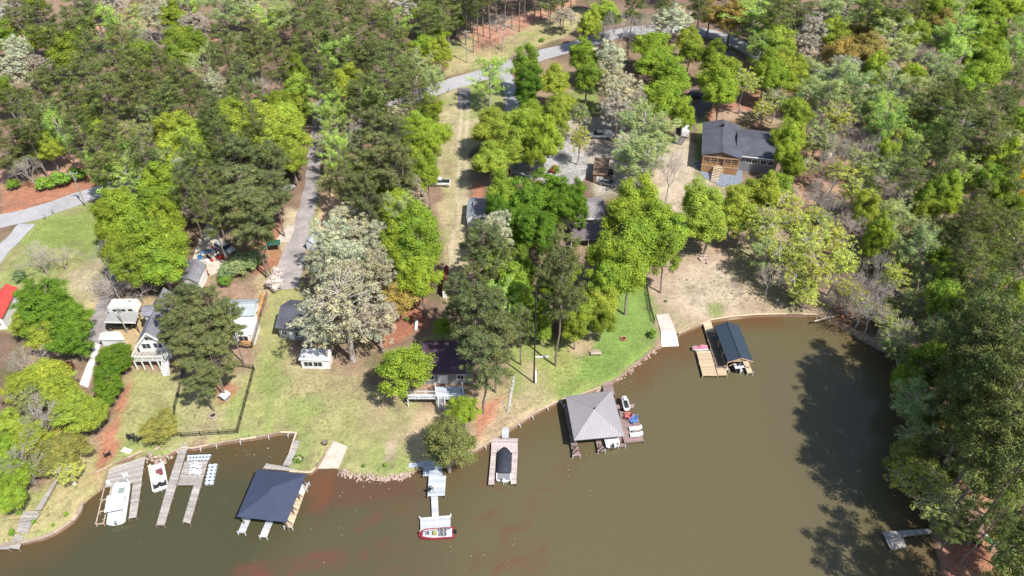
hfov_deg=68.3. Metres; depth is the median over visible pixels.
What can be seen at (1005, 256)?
pine tree
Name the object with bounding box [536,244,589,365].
pine tree
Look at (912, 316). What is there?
sparse tree
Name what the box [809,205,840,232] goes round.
sparse tree
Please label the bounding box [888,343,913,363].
broadleaf tree
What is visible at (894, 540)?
dock
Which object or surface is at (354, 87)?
pine tree
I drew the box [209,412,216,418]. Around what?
fire pit
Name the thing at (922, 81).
young leaf tree
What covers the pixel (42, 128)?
young leaf tree
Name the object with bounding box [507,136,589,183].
gravel yard
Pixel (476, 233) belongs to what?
pine tree
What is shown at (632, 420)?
deck chair
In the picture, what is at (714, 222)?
broadleaf tree
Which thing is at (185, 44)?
broadleaf tree
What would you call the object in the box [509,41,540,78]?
broadleaf tree
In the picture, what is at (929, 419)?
broadleaf tree
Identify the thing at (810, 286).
sparse tree
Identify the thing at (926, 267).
bare tree
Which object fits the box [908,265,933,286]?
sparse tree
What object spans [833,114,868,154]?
bare tree
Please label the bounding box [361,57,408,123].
pine tree
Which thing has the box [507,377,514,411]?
stone edging
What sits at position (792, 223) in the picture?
sparse tree
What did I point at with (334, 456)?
boat ramp
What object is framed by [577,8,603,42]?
broadleaf tree
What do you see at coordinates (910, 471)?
sparse tree
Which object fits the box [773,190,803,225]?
sparse tree
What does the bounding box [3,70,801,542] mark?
grass tufts
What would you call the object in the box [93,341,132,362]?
broadleaf tree
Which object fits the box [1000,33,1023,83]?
young leaf tree
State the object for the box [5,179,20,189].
green bush
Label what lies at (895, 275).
sparse tree
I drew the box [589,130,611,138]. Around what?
service truck
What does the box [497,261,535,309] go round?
broadleaf tree
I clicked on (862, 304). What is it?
sparse tree
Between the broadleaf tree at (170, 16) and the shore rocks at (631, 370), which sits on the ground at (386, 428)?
the broadleaf tree at (170, 16)
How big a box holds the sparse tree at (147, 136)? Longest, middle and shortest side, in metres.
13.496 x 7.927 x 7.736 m
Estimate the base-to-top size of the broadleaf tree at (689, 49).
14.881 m
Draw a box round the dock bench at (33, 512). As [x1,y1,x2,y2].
[26,511,38,514]
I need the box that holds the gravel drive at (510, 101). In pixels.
[496,69,566,165]
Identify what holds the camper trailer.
on the ground at (386, 428)
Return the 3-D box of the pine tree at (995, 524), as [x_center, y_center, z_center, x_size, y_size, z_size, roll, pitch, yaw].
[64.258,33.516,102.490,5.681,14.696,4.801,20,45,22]
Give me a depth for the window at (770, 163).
180.51 m
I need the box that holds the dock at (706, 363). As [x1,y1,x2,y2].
[695,321,727,377]
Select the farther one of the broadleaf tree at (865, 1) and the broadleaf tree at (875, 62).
the broadleaf tree at (865, 1)
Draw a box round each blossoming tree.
[0,33,35,60]
[0,49,31,101]
[138,0,168,44]
[156,0,182,10]
[171,154,191,180]
[203,67,232,97]
[285,261,398,362]
[297,302,347,357]
[301,245,344,295]
[307,212,353,256]
[322,257,374,321]
[325,239,380,303]
[329,199,371,244]
[339,217,386,253]
[359,240,398,302]
[386,99,411,131]
[476,209,514,245]
[592,38,626,76]
[595,65,629,117]
[604,73,647,133]
[643,3,694,44]
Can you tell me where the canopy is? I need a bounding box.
[266,239,281,250]
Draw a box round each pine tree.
[0,87,49,177]
[0,122,31,175]
[0,142,30,183]
[1,0,36,53]
[8,142,41,175]
[18,68,62,142]
[20,0,70,77]
[34,57,81,134]
[53,80,100,126]
[57,0,100,56]
[58,112,104,187]
[63,51,111,106]
[69,27,114,112]
[80,59,126,144]
[81,135,124,189]
[92,114,136,188]
[98,45,144,122]
[102,24,143,84]
[113,54,155,130]
[123,135,165,181]
[139,42,178,112]
[145,76,189,121]
[153,290,188,331]
[156,48,183,106]
[156,311,189,370]
[158,59,200,117]
[167,160,204,240]
[167,302,210,344]
[169,325,218,385]
[170,281,213,326]
[174,136,216,207]
[176,78,220,125]
[178,360,221,410]
[187,304,240,369]
[189,182,226,258]
[190,284,232,349]
[191,166,230,242]
[193,332,242,393]
[195,90,232,183]
[202,22,249,86]
[203,116,240,181]
[207,164,276,241]
[210,131,267,181]
[212,294,248,362]
[223,184,280,278]
[224,53,263,103]
[226,72,264,109]
[236,102,270,169]
[237,15,277,84]
[237,197,276,274]
[246,138,290,215]
[250,28,294,89]
[251,169,294,236]
[286,0,329,55]
[288,23,332,89]
[301,52,337,129]
[304,0,344,65]
[311,15,353,67]
[324,148,361,196]
[329,0,366,49]
[333,168,365,225]
[336,3,362,69]
[336,21,378,96]
[343,72,380,149]
[348,0,384,71]
[349,168,384,255]
[352,130,401,198]
[353,105,399,165]
[354,38,394,97]
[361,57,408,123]
[367,38,412,105]
[371,10,409,84]
[377,137,419,193]
[380,113,415,175]
[396,69,435,115]
[410,0,448,60]
[428,0,462,60]
[440,0,454,43]
[442,271,474,332]
[449,281,515,384]
[451,262,489,324]
[454,0,463,39]
[456,330,515,413]
[457,0,472,44]
[458,218,508,280]
[465,0,483,52]
[472,0,484,41]
[477,307,524,392]
[478,231,517,302]
[482,1,484,36]
[483,0,494,38]
[509,302,537,364]
[511,0,512,27]
[519,0,519,31]
[535,223,584,323]
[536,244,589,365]
[545,284,578,342]
[557,0,569,29]
[618,0,649,56]
[654,0,685,30]
[686,0,715,29]
[755,0,796,31]
[766,7,795,37]
[779,0,823,36]
[783,6,804,30]
[849,0,889,34]
[874,0,914,43]
[885,137,930,199]
[889,0,929,25]
[904,357,940,391]
[906,374,947,397]
[907,90,937,131]
[914,74,956,147]
[915,433,958,474]
[920,95,949,131]
[924,132,971,185]
[924,463,964,482]
[928,385,963,423]
[931,125,967,178]
[931,217,970,257]
[932,104,983,170]
[932,395,1023,533]
[933,309,1008,418]
[933,352,1023,467]
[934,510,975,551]
[935,229,990,279]
[935,344,967,389]
[936,269,1020,395]
[936,333,1023,463]
[938,290,1022,398]
[939,84,965,115]
[939,192,991,254]
[943,81,998,171]
[943,302,1023,400]
[944,285,996,315]
[946,344,1023,492]
[948,367,1023,492]
[949,251,993,303]
[953,178,1004,242]
[954,301,1023,379]
[956,343,1023,477]
[959,276,977,298]
[959,499,1018,563]
[963,108,1019,186]
[966,408,1023,545]
[969,204,1018,273]
[970,83,1020,143]
[970,209,999,242]
[976,251,1012,289]
[980,512,1023,575]
[985,58,1023,142]
[987,494,1023,551]
[991,245,1023,294]
[996,227,1023,269]
[997,145,1023,192]
[1000,206,1023,242]
[1005,508,1023,575]
[1012,303,1023,338]
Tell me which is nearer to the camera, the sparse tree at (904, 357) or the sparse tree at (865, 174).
the sparse tree at (904, 357)
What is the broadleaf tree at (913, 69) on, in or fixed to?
on the ground at (386, 428)
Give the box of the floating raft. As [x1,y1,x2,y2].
[419,514,450,531]
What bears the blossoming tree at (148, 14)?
on the ground at (386, 428)
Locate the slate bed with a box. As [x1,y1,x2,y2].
[694,160,741,186]
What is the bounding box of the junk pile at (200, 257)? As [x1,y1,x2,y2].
[197,246,227,262]
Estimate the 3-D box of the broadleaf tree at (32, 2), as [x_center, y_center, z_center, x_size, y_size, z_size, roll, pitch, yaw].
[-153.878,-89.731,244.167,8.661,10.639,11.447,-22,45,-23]
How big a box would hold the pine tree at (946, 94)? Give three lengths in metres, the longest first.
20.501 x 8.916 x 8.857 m
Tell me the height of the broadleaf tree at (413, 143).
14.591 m
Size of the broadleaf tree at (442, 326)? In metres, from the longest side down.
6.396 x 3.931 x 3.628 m
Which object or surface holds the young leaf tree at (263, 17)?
on the ground at (386, 428)
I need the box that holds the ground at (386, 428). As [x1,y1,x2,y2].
[0,0,1023,575]
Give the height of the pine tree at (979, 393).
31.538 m
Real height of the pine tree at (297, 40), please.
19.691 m
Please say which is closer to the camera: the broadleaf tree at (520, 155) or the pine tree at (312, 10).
the broadleaf tree at (520, 155)
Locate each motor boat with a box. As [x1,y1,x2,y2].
[104,479,130,526]
[148,460,167,491]
[419,527,456,539]
[496,447,510,483]
[604,437,619,449]
[730,362,745,373]
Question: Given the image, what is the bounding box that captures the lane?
[88,267,118,349]
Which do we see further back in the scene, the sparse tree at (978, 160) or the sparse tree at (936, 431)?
the sparse tree at (978, 160)
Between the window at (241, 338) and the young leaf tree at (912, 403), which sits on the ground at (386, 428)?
the young leaf tree at (912, 403)
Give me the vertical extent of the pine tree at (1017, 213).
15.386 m
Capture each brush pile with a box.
[82,277,134,297]
[468,33,523,54]
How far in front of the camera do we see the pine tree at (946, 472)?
111.99 m
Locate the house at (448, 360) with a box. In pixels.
[421,340,474,383]
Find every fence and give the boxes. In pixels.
[173,365,254,436]
[645,277,654,321]
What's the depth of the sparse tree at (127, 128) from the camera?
183.00 m
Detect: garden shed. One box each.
[99,331,125,346]
[305,233,318,250]
[442,265,448,297]
[593,158,609,183]
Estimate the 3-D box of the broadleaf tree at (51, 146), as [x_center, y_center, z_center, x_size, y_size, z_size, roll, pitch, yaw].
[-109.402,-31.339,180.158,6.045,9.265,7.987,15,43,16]
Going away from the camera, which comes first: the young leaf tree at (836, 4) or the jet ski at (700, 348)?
the jet ski at (700, 348)
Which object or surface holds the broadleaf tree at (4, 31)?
on the ground at (386, 428)
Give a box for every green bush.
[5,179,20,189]
[8,529,14,535]
[9,268,25,282]
[34,176,54,189]
[49,170,71,186]
[68,166,87,180]
[216,262,234,277]
[217,274,234,285]
[220,252,249,274]
[240,250,267,269]
[649,328,656,337]
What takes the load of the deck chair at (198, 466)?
on the boat dock at (195, 481)
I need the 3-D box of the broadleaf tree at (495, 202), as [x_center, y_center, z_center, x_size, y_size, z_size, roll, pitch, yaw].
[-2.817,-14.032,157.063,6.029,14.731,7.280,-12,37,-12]
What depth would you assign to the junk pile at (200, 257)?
158.09 m
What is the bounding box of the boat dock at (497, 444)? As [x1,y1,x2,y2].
[488,437,518,486]
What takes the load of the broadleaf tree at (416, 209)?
on the ground at (386, 428)
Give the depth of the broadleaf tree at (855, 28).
226.81 m
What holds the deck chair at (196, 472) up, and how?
on the boat dock at (195, 481)
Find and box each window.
[140,343,151,348]
[144,336,153,340]
[152,342,162,348]
[238,336,248,340]
[281,330,287,334]
[303,361,313,366]
[313,362,322,366]
[457,374,463,379]
[751,159,757,163]
[760,160,766,164]
[767,161,773,165]
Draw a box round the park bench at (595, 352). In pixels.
[591,351,600,355]
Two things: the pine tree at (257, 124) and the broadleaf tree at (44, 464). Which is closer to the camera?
the broadleaf tree at (44, 464)
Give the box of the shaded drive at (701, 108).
[669,50,734,144]
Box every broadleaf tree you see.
[0,17,18,51]
[0,75,16,116]
[0,367,40,404]
[0,405,30,437]
[0,431,20,467]
[0,457,37,491]
[0,483,27,513]
[6,311,39,337]
[9,276,72,341]
[12,277,49,300]
[12,417,54,456]
[18,356,78,389]
[21,0,47,24]
[21,24,58,50]
[22,318,57,355]
[26,447,57,477]
[30,426,95,473]
[32,137,67,170]
[33,128,57,171]
[35,373,81,409]
[38,297,95,337]
[43,36,87,83]
[44,325,95,360]
[47,388,91,433]
[61,28,92,51]
[70,394,110,432]
[75,101,104,140]
[86,198,118,242]
[91,359,125,384]
[91,372,122,404]
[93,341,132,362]
[95,229,138,288]
[97,185,132,216]
[102,192,145,231]
[104,235,150,296]
[110,352,134,373]
[114,212,154,249]
[115,38,160,76]
[131,214,191,284]
[133,238,188,292]
[134,182,183,213]
[137,160,181,195]
[138,408,178,443]
[142,195,187,254]
[150,111,183,146]
[156,129,181,162]
[157,0,187,28]
[159,31,198,84]
[161,25,191,64]
[164,108,206,129]
[170,126,214,169]
[183,24,211,66]
[188,118,216,169]
[202,98,233,120]
[205,113,252,165]
[214,94,255,146]
[238,99,284,137]
[248,117,297,175]
[263,89,290,104]
[267,136,309,186]
[268,114,314,172]
[269,100,306,128]
[281,72,313,99]
[284,52,311,79]
[287,89,311,128]
[329,60,364,115]
[359,161,376,216]
[367,100,389,131]
[373,166,395,199]
[373,341,437,403]
[376,185,416,233]
[378,223,413,281]
[379,280,421,318]
[383,199,439,256]
[390,174,427,198]
[393,217,446,271]
[395,253,444,313]
[398,108,437,138]
[400,132,427,168]
[402,0,424,30]
[406,33,446,68]
[408,115,443,155]
[413,146,441,209]
[417,92,444,122]
[419,2,450,24]
[420,35,453,79]
[420,413,479,472]
[425,21,451,39]
[427,121,454,163]
[431,316,450,339]
[442,394,482,428]
[450,9,465,35]
[469,104,509,142]
[471,138,509,185]
[483,193,510,225]
[484,166,519,204]
[490,105,544,161]
[492,122,526,176]
[494,127,526,175]
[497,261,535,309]
[501,176,548,210]
[503,201,552,248]
[508,109,547,170]
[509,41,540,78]
[511,244,536,283]
[512,62,543,105]
[517,204,559,266]
[519,97,547,119]
[522,129,549,179]
[529,112,564,167]
[529,165,568,211]
[530,298,555,329]
[532,323,552,346]
[536,276,556,306]
[539,62,571,99]
[544,184,578,228]
[545,93,570,131]
[549,92,577,120]
[556,175,588,231]
[558,287,596,323]
[559,259,581,306]
[561,315,589,349]
[567,35,602,66]
[571,191,590,228]
[572,51,605,111]
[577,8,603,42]
[583,228,626,271]
[583,258,635,296]
[587,281,619,315]
[590,0,625,39]
[590,302,617,341]
[601,196,649,235]
[604,245,646,314]
[607,171,662,206]
[612,214,673,273]
[630,31,676,69]
[631,45,685,78]
[631,196,685,230]
[636,78,691,129]
[648,55,692,94]
[649,210,694,250]
[649,231,682,293]
[669,98,696,144]
[675,23,703,63]
[678,31,703,71]
[680,184,728,236]
[681,177,705,215]
[681,203,735,254]
[693,53,742,111]
[695,0,720,37]
[696,37,727,70]
[701,67,740,119]
[717,0,750,44]
[719,183,750,235]
[726,201,758,246]
[737,177,783,209]
[751,23,798,54]
[751,47,782,103]
[752,64,792,99]
[755,168,780,209]
[769,116,808,149]
[773,137,795,172]
[773,171,795,204]
[774,44,801,74]
[778,94,818,123]
[780,149,804,175]
[784,68,810,96]
[793,52,809,76]
[815,14,853,53]
[819,35,860,80]
[833,33,863,43]
[845,20,874,35]
[847,0,879,19]
[848,188,882,238]
[853,29,888,65]
[856,3,893,32]
[857,49,891,95]
[861,209,897,272]
[869,137,902,178]
[880,8,913,53]
[880,297,902,318]
[882,436,933,476]
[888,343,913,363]
[889,363,935,396]
[897,61,927,97]
[901,19,933,51]
[903,110,926,129]
[904,338,949,378]
[907,198,945,225]
[909,172,951,227]
[913,0,959,22]
[914,412,940,434]
[921,240,960,270]
[921,276,968,342]
[925,260,967,317]
[926,7,956,48]
[931,417,960,451]
[932,168,963,222]
[941,183,964,215]
[952,66,986,111]
[956,33,992,63]
[958,59,1001,90]
[962,0,1009,38]
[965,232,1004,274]
[966,159,1018,215]
[967,16,1009,41]
[972,273,1023,326]
[976,42,1015,90]
[977,203,1002,234]
[980,136,1023,168]
[981,180,1012,203]
[985,38,1009,53]
[988,515,1019,547]
[989,190,1023,228]
[990,547,1023,575]
[993,104,1023,133]
[999,0,1023,22]
[1013,165,1023,196]
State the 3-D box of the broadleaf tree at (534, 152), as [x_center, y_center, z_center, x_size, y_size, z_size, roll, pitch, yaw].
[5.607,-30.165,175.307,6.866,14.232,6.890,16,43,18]
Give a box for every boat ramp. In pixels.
[318,441,347,468]
[656,314,674,331]
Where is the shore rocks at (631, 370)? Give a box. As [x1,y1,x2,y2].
[616,348,659,382]
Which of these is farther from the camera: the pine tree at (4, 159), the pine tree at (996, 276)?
the pine tree at (4, 159)
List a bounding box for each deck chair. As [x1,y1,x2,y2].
[126,433,134,440]
[193,461,202,469]
[193,469,201,476]
[625,412,632,420]
[629,414,638,424]
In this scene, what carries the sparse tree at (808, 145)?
on the ground at (386, 428)
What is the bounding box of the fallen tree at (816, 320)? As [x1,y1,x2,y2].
[814,313,839,321]
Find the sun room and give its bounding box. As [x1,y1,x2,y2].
[298,348,332,368]
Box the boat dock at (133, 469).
[95,455,146,525]
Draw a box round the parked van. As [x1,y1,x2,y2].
[680,125,688,136]
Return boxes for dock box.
[299,484,303,493]
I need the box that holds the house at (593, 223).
[473,198,605,244]
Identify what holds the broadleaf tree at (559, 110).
on the ground at (386, 428)
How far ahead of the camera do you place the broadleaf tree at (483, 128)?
179.65 m
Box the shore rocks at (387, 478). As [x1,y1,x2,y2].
[337,467,413,483]
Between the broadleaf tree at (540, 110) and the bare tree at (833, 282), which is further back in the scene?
the broadleaf tree at (540, 110)
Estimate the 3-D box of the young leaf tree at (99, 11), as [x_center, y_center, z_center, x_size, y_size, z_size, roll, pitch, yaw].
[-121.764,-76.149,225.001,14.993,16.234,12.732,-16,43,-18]
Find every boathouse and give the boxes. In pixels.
[237,469,309,539]
[563,390,625,457]
[712,322,753,375]
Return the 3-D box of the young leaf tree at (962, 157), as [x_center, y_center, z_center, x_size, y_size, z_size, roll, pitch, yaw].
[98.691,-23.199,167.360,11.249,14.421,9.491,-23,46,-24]
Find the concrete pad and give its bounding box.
[276,225,295,241]
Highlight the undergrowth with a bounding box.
[15,0,1021,288]
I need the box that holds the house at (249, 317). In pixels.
[228,299,259,344]
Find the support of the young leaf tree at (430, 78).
on the ground at (386, 428)
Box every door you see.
[200,273,206,286]
[288,331,294,339]
[438,375,447,383]
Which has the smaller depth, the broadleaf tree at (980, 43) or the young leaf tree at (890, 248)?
the young leaf tree at (890, 248)
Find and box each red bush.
[64,361,74,371]
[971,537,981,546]
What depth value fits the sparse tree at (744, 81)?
196.84 m
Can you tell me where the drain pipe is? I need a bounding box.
[414,319,417,330]
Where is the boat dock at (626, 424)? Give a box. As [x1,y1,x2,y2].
[619,410,644,443]
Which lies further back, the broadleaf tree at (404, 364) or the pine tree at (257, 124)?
the pine tree at (257, 124)
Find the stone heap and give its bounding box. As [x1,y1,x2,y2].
[698,254,710,263]
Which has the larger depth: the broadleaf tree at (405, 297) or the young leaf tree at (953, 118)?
the young leaf tree at (953, 118)
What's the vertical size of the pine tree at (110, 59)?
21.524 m
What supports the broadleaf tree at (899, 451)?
on the ground at (386, 428)
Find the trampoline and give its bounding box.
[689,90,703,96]
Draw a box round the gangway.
[431,496,438,516]
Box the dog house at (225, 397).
[218,390,230,401]
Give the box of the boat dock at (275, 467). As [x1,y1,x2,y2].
[262,463,295,471]
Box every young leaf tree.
[20,106,56,131]
[27,93,75,149]
[39,107,76,166]
[68,1,126,52]
[82,145,119,187]
[92,151,146,200]
[102,132,135,193]
[116,15,146,39]
[123,144,164,185]
[131,88,176,126]
[154,143,173,171]
[177,0,204,15]
[180,39,224,93]
[195,0,241,33]
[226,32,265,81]
[243,4,289,47]
[262,0,287,28]
[264,0,315,45]
[303,76,346,123]
[313,98,353,154]
[314,30,356,70]
[316,129,351,180]
[347,83,388,130]
[369,0,394,11]
[376,5,414,45]
[377,188,416,237]
[390,46,440,98]
[420,64,445,97]
[464,53,509,107]
[472,236,512,303]
[478,241,519,309]
[487,275,528,319]
[536,0,557,25]
[610,129,648,177]
[616,96,677,165]
[626,136,668,180]
[638,110,683,165]
[717,0,778,52]
[740,0,783,23]
[745,29,780,64]
[749,233,784,282]
[793,76,827,109]
[803,75,854,121]
[806,56,832,82]
[809,54,864,114]
[817,0,842,20]
[821,0,868,28]
[837,92,869,130]
[838,69,889,127]
[839,143,878,183]
[857,148,902,180]
[862,88,892,124]
[862,101,912,162]
[865,88,908,144]
[866,65,909,110]
[869,223,910,271]
[870,13,925,54]
[872,206,910,232]
[880,196,920,234]
[885,97,916,139]
[887,40,917,68]
[889,374,943,428]
[893,91,929,119]
[893,220,947,288]
[894,72,938,108]
[895,127,938,179]
[905,263,936,308]
[907,117,945,159]
[920,51,956,93]
[922,131,958,165]
[925,117,950,141]
[926,60,965,108]
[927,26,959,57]
[934,11,986,51]
[935,152,984,196]
[936,100,972,138]
[937,33,990,86]
[944,447,998,493]
[950,0,991,24]
[953,463,1013,514]
[957,13,984,37]
[970,448,1023,495]
[986,474,1023,523]
[996,455,1023,510]
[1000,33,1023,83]
[1003,12,1023,54]
[1010,178,1023,195]
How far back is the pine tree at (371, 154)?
157.31 m
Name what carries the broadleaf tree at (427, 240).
on the ground at (386, 428)
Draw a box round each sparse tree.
[3,381,43,417]
[47,460,84,485]
[89,99,120,138]
[113,114,149,144]
[117,102,138,124]
[122,2,143,38]
[125,87,151,112]
[129,122,158,159]
[216,81,236,103]
[233,0,263,32]
[266,62,288,86]
[313,126,338,161]
[314,174,337,207]
[340,129,363,172]
[555,125,566,145]
[566,101,591,129]
[569,124,591,164]
[734,64,762,114]
[742,202,782,257]
[752,230,783,270]
[753,95,779,129]
[760,85,791,123]
[767,238,806,288]
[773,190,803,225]
[773,208,812,247]
[780,226,831,271]
[784,267,819,306]
[788,287,824,308]
[796,244,839,304]
[800,138,818,156]
[801,157,824,182]
[804,118,837,159]
[804,202,824,234]
[808,216,854,266]
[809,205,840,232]
[810,133,846,166]
[817,100,858,149]
[824,158,851,194]
[824,241,861,296]
[836,278,869,313]
[837,169,883,222]
[838,167,876,210]
[841,237,865,263]
[844,290,880,320]
[858,110,879,138]
[859,239,888,271]
[872,304,897,337]
[875,251,912,311]
[878,309,912,345]
[878,328,914,367]
[879,321,908,347]
[880,196,896,219]
[883,250,919,286]
[883,455,949,496]
[889,125,911,142]
[892,279,927,319]
[893,353,913,365]
[894,419,947,449]
[896,304,924,326]
[898,198,912,229]
[899,185,919,199]
[901,317,930,346]
[905,488,971,532]
[907,214,937,256]
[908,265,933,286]
[913,382,943,413]
[917,308,947,342]
[920,471,969,512]
[923,462,958,491]
[924,418,950,457]
[925,160,947,182]
[929,210,958,231]
[933,310,967,344]
[940,497,970,527]
[963,143,988,180]
[990,127,1023,149]
[1003,220,1023,260]
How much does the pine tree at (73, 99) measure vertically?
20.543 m
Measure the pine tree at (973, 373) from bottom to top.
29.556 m
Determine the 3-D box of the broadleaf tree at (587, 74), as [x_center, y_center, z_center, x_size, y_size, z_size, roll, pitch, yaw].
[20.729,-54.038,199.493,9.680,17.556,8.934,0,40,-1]
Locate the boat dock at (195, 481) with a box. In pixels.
[155,444,209,527]
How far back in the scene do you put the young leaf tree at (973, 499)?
108.48 m
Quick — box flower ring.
[292,454,303,462]
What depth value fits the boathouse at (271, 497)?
111.94 m
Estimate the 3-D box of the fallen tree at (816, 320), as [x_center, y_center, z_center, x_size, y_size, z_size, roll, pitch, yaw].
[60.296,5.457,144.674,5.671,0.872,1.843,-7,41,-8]
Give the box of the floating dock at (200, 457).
[186,453,210,460]
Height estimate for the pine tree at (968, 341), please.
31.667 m
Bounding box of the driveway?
[277,98,330,289]
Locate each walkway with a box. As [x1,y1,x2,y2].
[282,440,299,466]
[501,427,508,438]
[602,381,615,395]
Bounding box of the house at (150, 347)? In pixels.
[131,288,183,376]
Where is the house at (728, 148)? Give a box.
[700,119,777,182]
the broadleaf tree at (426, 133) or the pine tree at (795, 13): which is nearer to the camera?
the broadleaf tree at (426, 133)
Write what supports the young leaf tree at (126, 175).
on the ground at (386, 428)
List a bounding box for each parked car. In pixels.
[105,323,133,330]
[213,240,234,254]
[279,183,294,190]
[597,178,617,187]
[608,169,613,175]
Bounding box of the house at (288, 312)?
[275,299,328,341]
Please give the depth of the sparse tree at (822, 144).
179.99 m
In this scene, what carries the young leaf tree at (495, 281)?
on the ground at (386, 428)
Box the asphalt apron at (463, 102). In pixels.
[457,88,470,108]
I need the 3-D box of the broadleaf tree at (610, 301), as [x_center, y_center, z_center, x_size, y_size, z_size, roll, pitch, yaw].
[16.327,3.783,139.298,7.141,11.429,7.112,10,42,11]
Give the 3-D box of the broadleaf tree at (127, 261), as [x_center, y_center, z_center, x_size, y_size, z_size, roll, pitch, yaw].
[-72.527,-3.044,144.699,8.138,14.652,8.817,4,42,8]
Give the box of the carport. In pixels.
[104,312,142,332]
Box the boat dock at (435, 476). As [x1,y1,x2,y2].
[409,460,445,498]
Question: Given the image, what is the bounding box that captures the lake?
[0,317,941,575]
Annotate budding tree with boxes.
[0,0,32,37]
[18,54,55,86]
[92,0,109,22]
[98,0,130,27]
[175,11,209,35]
[178,0,193,13]
[181,188,204,229]
[183,167,218,205]
[343,115,365,140]
[353,300,399,350]
[389,0,419,33]
[401,174,427,207]
[549,7,576,34]
[574,19,596,40]
[597,92,635,141]
[620,87,648,135]
[795,10,827,53]
[796,32,821,54]
[798,47,824,64]
[829,54,865,95]
[876,67,913,96]
[883,58,899,69]
[884,189,910,216]
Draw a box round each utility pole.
[66,171,86,205]
[116,308,127,333]
[462,31,469,62]
[533,281,536,382]
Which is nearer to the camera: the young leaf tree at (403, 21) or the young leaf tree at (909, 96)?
the young leaf tree at (909, 96)
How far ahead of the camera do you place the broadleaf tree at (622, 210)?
153.22 m
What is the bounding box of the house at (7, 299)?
[0,284,17,329]
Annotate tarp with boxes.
[121,447,131,453]
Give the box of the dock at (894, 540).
[880,527,932,552]
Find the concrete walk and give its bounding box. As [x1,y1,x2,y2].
[80,343,99,387]
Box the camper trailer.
[107,299,141,311]
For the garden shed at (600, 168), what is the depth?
178.80 m
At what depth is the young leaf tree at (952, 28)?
218.12 m
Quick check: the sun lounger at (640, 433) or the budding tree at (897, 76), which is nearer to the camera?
the sun lounger at (640, 433)
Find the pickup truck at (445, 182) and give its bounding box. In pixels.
[431,177,450,186]
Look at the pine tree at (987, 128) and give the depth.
168.58 m
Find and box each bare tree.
[0,443,47,489]
[2,345,49,371]
[5,156,41,190]
[13,240,55,274]
[17,394,61,444]
[43,245,82,270]
[87,238,130,289]
[88,267,130,308]
[121,280,155,305]
[137,26,173,58]
[248,72,282,99]
[488,12,516,50]
[598,10,638,47]
[628,10,655,55]
[652,149,686,203]
[756,263,790,298]
[790,185,819,211]
[806,108,826,135]
[809,172,844,208]
[814,192,846,224]
[815,149,844,182]
[819,198,857,231]
[820,273,858,308]
[821,133,863,183]
[824,270,865,307]
[828,212,867,250]
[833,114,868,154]
[838,292,886,330]
[841,293,900,333]
[847,130,877,152]
[848,271,895,319]
[853,250,895,296]
[854,140,896,180]
[864,274,905,313]
[872,173,903,204]
[876,175,915,199]
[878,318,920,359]
[894,238,922,257]
[899,49,924,64]
[900,42,937,62]
[908,163,931,187]
[916,49,939,75]
[916,261,944,277]
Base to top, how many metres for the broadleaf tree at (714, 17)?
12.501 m
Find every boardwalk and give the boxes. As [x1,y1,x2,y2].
[0,545,11,551]
[9,479,58,551]
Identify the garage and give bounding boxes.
[180,259,207,289]
[466,196,477,227]
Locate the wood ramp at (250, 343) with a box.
[238,291,267,346]
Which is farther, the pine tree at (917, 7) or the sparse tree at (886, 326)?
the pine tree at (917, 7)
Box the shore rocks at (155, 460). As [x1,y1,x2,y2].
[141,444,178,466]
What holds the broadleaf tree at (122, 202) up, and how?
on the ground at (386, 428)
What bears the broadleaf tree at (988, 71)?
on the ground at (386, 428)
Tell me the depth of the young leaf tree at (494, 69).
198.28 m
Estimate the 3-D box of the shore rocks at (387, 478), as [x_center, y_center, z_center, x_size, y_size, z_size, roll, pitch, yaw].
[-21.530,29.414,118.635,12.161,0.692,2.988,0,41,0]
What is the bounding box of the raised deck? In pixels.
[407,384,464,409]
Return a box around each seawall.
[0,501,83,545]
[87,451,142,474]
[161,431,294,459]
[289,432,296,451]
[289,441,332,474]
[469,398,565,460]
[578,387,600,394]
[612,344,661,382]
[678,313,817,335]
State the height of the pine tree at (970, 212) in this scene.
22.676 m
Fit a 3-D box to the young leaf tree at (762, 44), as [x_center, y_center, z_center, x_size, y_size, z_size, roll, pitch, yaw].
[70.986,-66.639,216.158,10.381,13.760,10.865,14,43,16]
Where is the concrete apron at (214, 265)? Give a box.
[193,220,224,276]
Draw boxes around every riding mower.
[215,253,224,260]
[548,165,557,173]
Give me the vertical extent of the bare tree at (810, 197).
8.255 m
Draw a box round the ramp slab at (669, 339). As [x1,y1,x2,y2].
[661,331,678,346]
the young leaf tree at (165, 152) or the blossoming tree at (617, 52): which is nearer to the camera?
the young leaf tree at (165, 152)
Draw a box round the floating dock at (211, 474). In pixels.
[204,463,217,484]
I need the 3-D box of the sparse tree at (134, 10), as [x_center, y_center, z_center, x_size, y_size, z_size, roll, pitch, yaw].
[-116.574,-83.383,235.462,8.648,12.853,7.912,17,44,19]
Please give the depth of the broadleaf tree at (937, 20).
227.07 m
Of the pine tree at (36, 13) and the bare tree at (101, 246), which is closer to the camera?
the bare tree at (101, 246)
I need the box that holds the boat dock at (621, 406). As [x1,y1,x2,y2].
[616,403,634,409]
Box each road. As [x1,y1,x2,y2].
[0,178,137,227]
[0,224,34,262]
[387,25,973,127]
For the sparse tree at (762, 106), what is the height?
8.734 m
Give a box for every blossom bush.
[265,272,282,290]
[271,267,284,276]
[819,149,831,159]
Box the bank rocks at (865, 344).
[835,324,898,362]
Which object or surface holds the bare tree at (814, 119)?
on the ground at (386, 428)
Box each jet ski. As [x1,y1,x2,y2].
[622,395,629,410]
[692,345,708,350]
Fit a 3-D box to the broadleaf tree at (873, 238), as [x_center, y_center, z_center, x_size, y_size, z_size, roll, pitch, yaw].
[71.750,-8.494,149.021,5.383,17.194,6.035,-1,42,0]
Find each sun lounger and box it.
[629,425,641,430]
[630,431,642,436]
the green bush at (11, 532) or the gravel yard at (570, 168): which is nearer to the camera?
the green bush at (11, 532)

